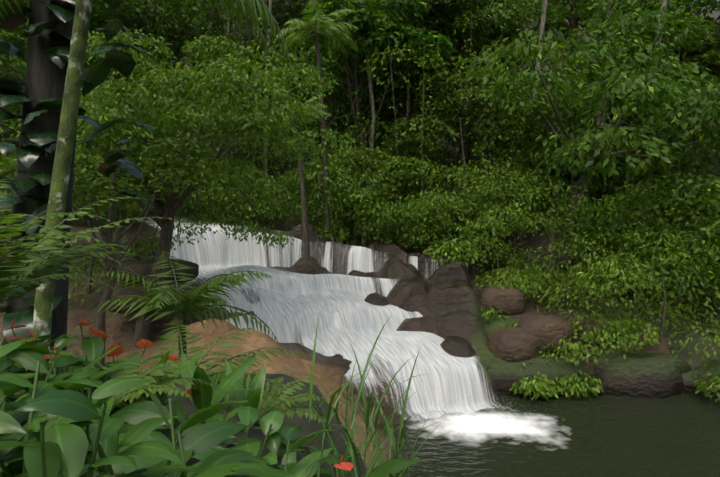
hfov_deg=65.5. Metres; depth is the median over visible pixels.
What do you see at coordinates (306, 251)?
trunks
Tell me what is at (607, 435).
pool water
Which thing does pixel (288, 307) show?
waterfall water
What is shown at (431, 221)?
bank bushes
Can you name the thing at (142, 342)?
anthurium
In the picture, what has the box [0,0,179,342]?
philodendron
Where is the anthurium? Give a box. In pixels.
[0,317,352,470]
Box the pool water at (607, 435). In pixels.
[392,392,719,476]
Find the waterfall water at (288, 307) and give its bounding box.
[127,216,508,419]
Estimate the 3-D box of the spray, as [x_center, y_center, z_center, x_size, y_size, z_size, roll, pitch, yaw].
[3.183,4.392,14.397,5.504,0.725,3.431,0,5,1]
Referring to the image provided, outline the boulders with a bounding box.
[108,259,719,398]
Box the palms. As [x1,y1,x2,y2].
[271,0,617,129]
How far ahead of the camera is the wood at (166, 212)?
24.12 m
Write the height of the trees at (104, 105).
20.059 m
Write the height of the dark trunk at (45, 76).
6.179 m
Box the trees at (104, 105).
[0,0,719,299]
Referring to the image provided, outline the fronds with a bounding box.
[0,0,330,428]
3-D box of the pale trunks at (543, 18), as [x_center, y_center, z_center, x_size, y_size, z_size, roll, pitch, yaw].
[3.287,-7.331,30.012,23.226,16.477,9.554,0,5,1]
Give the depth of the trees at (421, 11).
28.33 m
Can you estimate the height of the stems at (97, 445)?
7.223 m
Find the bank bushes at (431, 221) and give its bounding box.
[0,113,719,402]
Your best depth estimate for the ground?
18.03 m
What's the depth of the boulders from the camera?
16.61 m
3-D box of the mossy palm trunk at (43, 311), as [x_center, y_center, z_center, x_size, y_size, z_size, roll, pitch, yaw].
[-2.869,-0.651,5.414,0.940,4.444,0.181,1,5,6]
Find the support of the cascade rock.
on the ground
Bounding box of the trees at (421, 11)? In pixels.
[0,0,719,242]
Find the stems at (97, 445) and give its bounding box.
[0,0,377,476]
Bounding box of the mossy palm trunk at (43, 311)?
[32,0,92,359]
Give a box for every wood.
[0,0,719,366]
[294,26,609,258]
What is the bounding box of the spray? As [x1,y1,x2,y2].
[395,390,551,441]
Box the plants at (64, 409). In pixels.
[0,312,445,476]
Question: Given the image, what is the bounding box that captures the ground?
[0,0,719,476]
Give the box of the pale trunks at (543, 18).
[224,0,667,246]
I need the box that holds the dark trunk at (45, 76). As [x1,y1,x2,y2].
[2,0,76,372]
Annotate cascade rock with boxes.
[0,191,670,476]

